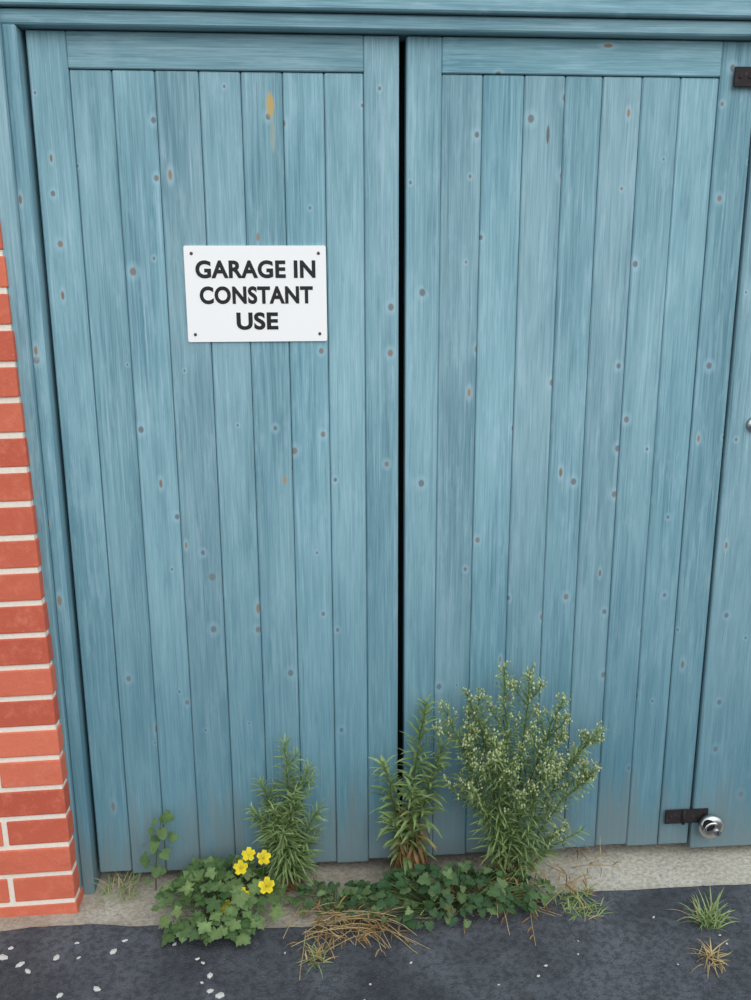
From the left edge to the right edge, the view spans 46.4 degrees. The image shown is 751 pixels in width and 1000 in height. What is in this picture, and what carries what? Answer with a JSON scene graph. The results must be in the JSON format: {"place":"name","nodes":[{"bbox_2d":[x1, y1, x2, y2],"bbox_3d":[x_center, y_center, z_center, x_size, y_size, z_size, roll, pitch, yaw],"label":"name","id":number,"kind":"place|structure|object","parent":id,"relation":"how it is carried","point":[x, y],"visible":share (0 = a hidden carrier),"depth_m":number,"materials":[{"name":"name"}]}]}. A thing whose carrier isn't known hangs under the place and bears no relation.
{"place":"outdoors","nodes":[
{"label":"outdoors","id":0,"kind":"place"},
{"bbox_2d":[0,884,750,999],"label":"asphalt road","id":1,"kind":"structure","parent":0,"point":[628,947],"depth_m":1.95,"materials":[{"name":"grey asphalt"}]},
{"bbox_2d":[297,940,337,977],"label":"grass tuft","id":2,"kind":"object","parent":1,"relation":"on","point":[312,951],"visible":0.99,"depth_m":1.94,"materials":[{"name":"plant"}]},
{"bbox_2d":[0,916,727,999],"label":"stone chips","id":3,"kind":"object","parent":1,"relation":"on","point":[97,988],"visible":0.96,"depth_m":1.93,"materials":[{"name":"grey"}]},
{"bbox_2d":[666,882,741,930],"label":"grass tuft","id":4,"kind":"object","parent":1,"relation":"on","point":[711,911],"visible":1,"depth_m":2.05,"materials":[{"name":"green plant"}]},
{"bbox_2d":[690,938,730,976],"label":"grass tuft","id":5,"kind":"object","parent":1,"relation":"on","point":[712,954],"visible":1,"depth_m":1.94,"materials":[{"name":"beige plant"}]},
{"bbox_2d":[0,842,750,930],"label":"sill","id":6,"kind":"structure","parent":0,"point":[652,866],"depth_m":2.23,"materials":[{"name":"concrete"}]},
{"bbox_2d":[0,7,82,889],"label":"architrave","id":7,"kind":"object","parent":6,"relation":"on","point":[11,236],"visible":0.22,"depth_m":1.85,"materials":[{"name":"teal paint"}]},
{"bbox_2d":[0,224,83,916],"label":"bricks","id":8,"kind":"object","parent":6,"relation":"on","point":[14,452],"visible":0.61,"depth_m":2.00,"materials":[{"name":"red brick"}]},
{"bbox_2d":[0,250,79,906],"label":"mortar","id":9,"kind":"object","parent":8,"relation":"attached to","point":[5,820],"depth_m":2.00,"materials":[{"name":"beige concrete"}]},
{"bbox_2d":[1,24,101,893],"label":"door frame","id":10,"kind":"object","parent":6,"relation":"on","point":[22,131],"visible":0.84,"depth_m":1.91,"materials":[{"name":"teal paint"}]},
{"bbox_2d":[25,30,131,871],"bbox_3d":[-0.656,-0.007,1.992,0.078,1.922,0.044,-1,14,-4],"label":"door stile","id":11,"kind":"object","parent":10,"relation":"attached to","point":[49,78],"visible":0.82,"depth_m":1.93,"materials":[{"name":"teal paint"}]},
{"bbox_2d":[69,70,165,872],"bbox_3d":[-0.575,0.033,1.999,0.084,1.862,0.020,-1,14,-4],"label":"board","id":12,"kind":"object","parent":6,"relation":"on","point":[92,99],"visible":0.9,"depth_m":1.95,"materials":[{"name":"teal paint"}]},
{"bbox_2d":[255,470,330,507],"bbox_3d":[-0.321,-0.016,2.025,0.596,0.100,0.024,-1,14,-4],"label":"ledge","id":13,"kind":"object","parent":12,"relation":"attached to","point":[293,494],"visible":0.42,"depth_m":2.02,"materials":[{"name":"teal paint"}]},
{"bbox_2d":[92,871,142,908],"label":"grass tuft","id":14,"kind":"object","parent":6,"relation":"on","point":[124,886],"visible":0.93,"depth_m":2.17,"materials":[{"name":"green plant"}]},
{"bbox_2d":[112,70,199,870],"bbox_3d":[-0.490,0.030,2.004,0.084,1.860,0.020,-1,14,-4],"label":"board","id":15,"kind":"object","parent":6,"relation":"on","point":[135,108],"visible":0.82,"depth_m":1.96,"materials":[{"name":"teal paint"}]},
{"bbox_2d":[139,809,178,889],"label":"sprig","id":16,"kind":"object","parent":6,"relation":"on","point":[166,817],"visible":1,"depth_m":2.13,"materials":[{"name":"green plant"}]},
{"bbox_2d":[155,71,235,868],"bbox_3d":[-0.403,0.030,2.011,0.088,1.864,0.020,-1,14,-4],"label":"board","id":17,"kind":"object","parent":6,"relation":"on","point":[180,145],"visible":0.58,"depth_m":1.98,"materials":[{"name":"teal paint"}]},
{"bbox_2d":[150,847,286,946],"bbox_3d":[-0.372,0.905,2.079,0.321,0.174,0.284,-1,14,-4],"label":"buttercup plant","id":18,"kind":"object","parent":6,"relation":"on","point":[219,880],"visible":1,"depth_m":2.05,"materials":[{"name":"green plant"}]},
{"bbox_2d":[199,71,268,865],"bbox_3d":[-0.316,0.026,2.017,0.084,1.859,0.020,-1,14,-4],"label":"board","id":19,"kind":"object","parent":6,"relation":"on","point":[222,140],"visible":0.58,"depth_m":1.99,"materials":[{"name":"teal paint"}]},
{"bbox_2d":[183,245,326,341],"bbox_3d":[-0.257,-0.445,1.894,0.302,0.202,0.005,-1,14,-4],"label":"warning sign","id":20,"kind":"object","parent":19,"relation":"attached to","point":[252,293],"visible":1,"depth_m":1.89,"materials":[{"name":"white plastic"}]},
{"bbox_2d":[241,72,302,865],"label":"board","id":21,"kind":"object","parent":6,"relation":"on","point":[262,124],"visible":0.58,"depth_m":1.98,"materials":[{"name":"teal paint"}]},
{"bbox_2d":[243,733,327,895],"bbox_3d":[-0.220,0.769,2.142,0.189,0.408,0.162,-12,18,-39],"label":"horseweed plant","id":22,"kind":"object","parent":6,"relation":"on","point":[287,842],"visible":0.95,"depth_m":2.13,"materials":[{"name":"green plant"}]},
{"bbox_2d":[282,72,335,862],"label":"board","id":23,"kind":"object","parent":6,"relation":"on","point":[303,118],"visible":0.82,"depth_m":2.00,"materials":[{"name":"teal paint"}]},
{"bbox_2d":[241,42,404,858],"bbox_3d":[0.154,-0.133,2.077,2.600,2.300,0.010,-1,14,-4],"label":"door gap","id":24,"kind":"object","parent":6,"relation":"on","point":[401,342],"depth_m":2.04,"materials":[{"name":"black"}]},
{"bbox_2d":[284,880,384,915],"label":"leafy weed","id":25,"kind":"object","parent":6,"relation":"on","point":[330,886],"visible":0.84,"depth_m":2.11,"materials":[{"name":"green plant"}]},
{"bbox_2d":[324,73,368,862],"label":"board","id":26,"kind":"object","parent":6,"relation":"on","point":[344,127],"visible":1,"depth_m":1.99,"materials":[{"name":"teal paint"}]},
{"bbox_2d":[283,872,435,979],"bbox_3d":[-0.036,0.952,2.050,0.354,0.095,0.339,-1,14,-4],"label":"dead weed","id":27,"kind":"object","parent":6,"relation":"on","point":[353,924],"visible":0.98,"depth_m":2.01,"materials":[{"name":"brown plant"}]},
{"bbox_2d":[367,693,452,895],"bbox_3d":[0.084,0.714,2.148,0.212,0.509,0.188,-1,14,-4],"label":"willowherb plant","id":28,"kind":"object","parent":6,"relation":"on","point":[401,841],"visible":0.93,"depth_m":2.14,"materials":[{"name":"green plant"}]},
{"bbox_2d":[334,860,554,931],"bbox_3d":[0.169,0.930,2.100,0.542,0.111,0.198,-1,14,-4],"label":"ivy","id":29,"kind":"object","parent":6,"relation":"on","point":[501,889],"visible":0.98,"depth_m":2.08,"materials":[{"name":"green plant"}]},
{"bbox_2d":[432,74,482,854],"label":"board","id":30,"kind":"object","parent":6,"relation":"on","point":[461,127],"visible":0.96,"depth_m":1.99,"materials":[{"name":"teal paint"}]},
{"bbox_2d":[442,37,722,78],"bbox_3d":[0.433,-0.931,1.852,0.596,0.069,0.044,-1,14,-4],"label":"top rail","id":31,"kind":"object","parent":30,"relation":"on","point":[524,57],"visible":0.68,"depth_m":1.83,"materials":[{"name":"teal paint"}]},
{"bbox_2d":[0,8,750,41],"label":"header","id":32,"kind":"object","parent":31,"relation":"on","point":[401,27],"visible":0.65,"depth_m":1.77,"materials":[{"name":"teal paint"}]},
{"bbox_2d":[66,31,362,75],"bbox_3d":[-0.324,-0.915,1.798,0.596,0.069,0.044,-1,14,-4],"label":"top rail","id":33,"kind":"object","parent":32,"relation":"attached to","point":[111,51],"visible":0.82,"depth_m":1.78,"materials":[{"name":"teal paint"}]},
{"bbox_2d":[363,36,398,858],"bbox_3d":[0.014,-0.021,2.039,0.073,1.922,0.044,-1,14,-4],"label":"meeting stile","id":34,"kind":"object","parent":33,"relation":"attached to","point":[381,135],"visible":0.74,"depth_m":1.97,"materials":[{"name":"teal paint"}]},
{"bbox_2d":[0,0,750,20],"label":"fascia board","id":35,"kind":"object","parent":32,"relation":"on","point":[720,10],"visible":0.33,"depth_m":1.75,"materials":[{"name":"teal paint"}]},
{"bbox_2d":[402,36,441,855],"bbox_3d":[0.103,-0.023,2.045,0.073,1.922,0.044,-1,14,-4],"label":"meeting stile","id":36,"kind":"object","parent":31,"relation":"attached to","point":[422,112],"visible":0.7,"depth_m":1.96,"materials":[{"name":"teal paint"}]},
{"bbox_2d":[409,858,561,945],"bbox_3d":[0.292,0.947,2.100,0.382,0.078,0.292,-11,18,-39],"label":"dead weed","id":37,"kind":"object","parent":6,"relation":"on","point":[486,886],"visible":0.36,"depth_m":2.09,"materials":[{"name":"brown plant"}]},
{"bbox_2d":[465,75,523,852],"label":"board","id":38,"kind":"object","parent":6,"relation":"on","point":[501,138],"visible":0.8,"depth_m":1.98,"materials":[{"name":"teal paint"}]},
{"bbox_2d":[432,660,608,891],"bbox_3d":[0.350,0.670,2.112,0.432,0.610,0.192,-1,14,-4],"label":"horseweed plant","id":39,"kind":"object","parent":6,"relation":"on","point":[506,842],"visible":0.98,"depth_m":2.10,"materials":[{"name":"green plant"}]},
{"bbox_2d":[500,76,564,848],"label":"board","id":40,"kind":"object","parent":6,"relation":"on","point":[542,127],"visible":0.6,"depth_m":1.99,"materials":[{"name":"teal paint"}]},
{"bbox_2d":[505,836,617,909],"bbox_3d":[0.486,0.919,2.183,0.203,0.092,0.344,10,17,36],"label":"dead weed","id":41,"kind":"object","parent":6,"relation":"on","point":[566,885],"visible":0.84,"depth_m":2.16,"materials":[{"name":"brown plant"}]},
{"bbox_2d":[532,76,602,848],"bbox_3d":[0.443,0.007,2.070,0.080,1.855,0.020,-1,14,-4],"label":"board","id":42,"kind":"object","parent":6,"relation":"on","point":[581,136],"visible":0.7,"depth_m":2.00,"materials":[{"name":"teal paint"}]},
{"bbox_2d":[553,881,612,920],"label":"grass tuft","id":43,"kind":"object","parent":6,"relation":"on","point":[576,909],"visible":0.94,"depth_m":2.11,"materials":[{"name":"green plant"}]},
{"bbox_2d":[562,77,641,847],"bbox_3d":[0.526,0.004,2.075,0.084,1.851,0.020,-1,14,-4],"label":"board","id":44,"kind":"object","parent":6,"relation":"on","point":[618,137],"visible":0.96,"depth_m":2.02,"materials":[{"name":"teal paint"}]},
{"bbox_2d":[595,77,679,844],"bbox_3d":[0.610,0.001,2.081,0.082,1.848,0.020,-1,14,-4],"label":"board","id":45,"kind":"object","parent":6,"relation":"on","point":[659,104],"visible":1,"depth_m":2.04,"materials":[{"name":"teal paint"}]},
{"bbox_2d":[625,78,718,845],"bbox_3d":[0.693,0.002,2.088,0.083,1.855,0.020,-1,14,-4],"label":"board","id":46,"kind":"object","parent":6,"relation":"on","point":[697,106],"visible":0.98,"depth_m":2.04,"materials":[{"name":"teal paint"}]},
{"bbox_2d":[687,134,750,847],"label":"panel","id":47,"kind":"object","parent":6,"relation":"on","point":[721,784],"visible":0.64,"depth_m":2.16,"materials":[{"name":"teal paint"}]},
{"bbox_2d":[664,808,707,824],"bbox_3d":[0.806,0.821,2.261,0.114,0.040,0.022,-1,14,-4],"label":"hasp","id":48,"kind":"object","parent":47,"relation":"attached to","point":[682,816],"visible":0.94,"depth_m":2.27,"materials":[{"name":"metal"}]},
{"bbox_2d":[698,814,723,837],"bbox_3d":[0.864,0.842,2.255,0.066,0.066,0.031,-1,14,-4],"label":"padlock","id":49,"kind":"object","parent":48,"relation":"attached to","point":[710,825],"visible":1,"depth_m":2.25,"materials":[{"name":"silver metal"}]},
{"bbox_2d":[699,815,714,830],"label":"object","id":50,"kind":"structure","parent":49,"relation":"in","point":[706,822],"depth_m":2.24,"materials":[{"name":"black"}]},
{"bbox_2d":[746,418,750,431],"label":"cylinder lock","id":51,"kind":"object","parent":47,"relation":"attached to","point":[748,424],"visible":1,"depth_m":2.03,"materials":[{"name":"silver metal"}]},
{"bbox_2d":[657,41,750,843],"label":"door stile","id":52,"kind":"object","parent":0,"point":[732,133],"visible":0.78,"depth_m":2.04,"materials":[{"name":"teal paint"}]},
{"bbox_2d":[733,66,750,86],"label":"hinge","id":53,"kind":"object","parent":52,"relation":"attached to","point":[742,76],"visible":1,"depth_m":1.85,"materials":[{"name":"metal"}]}
]}

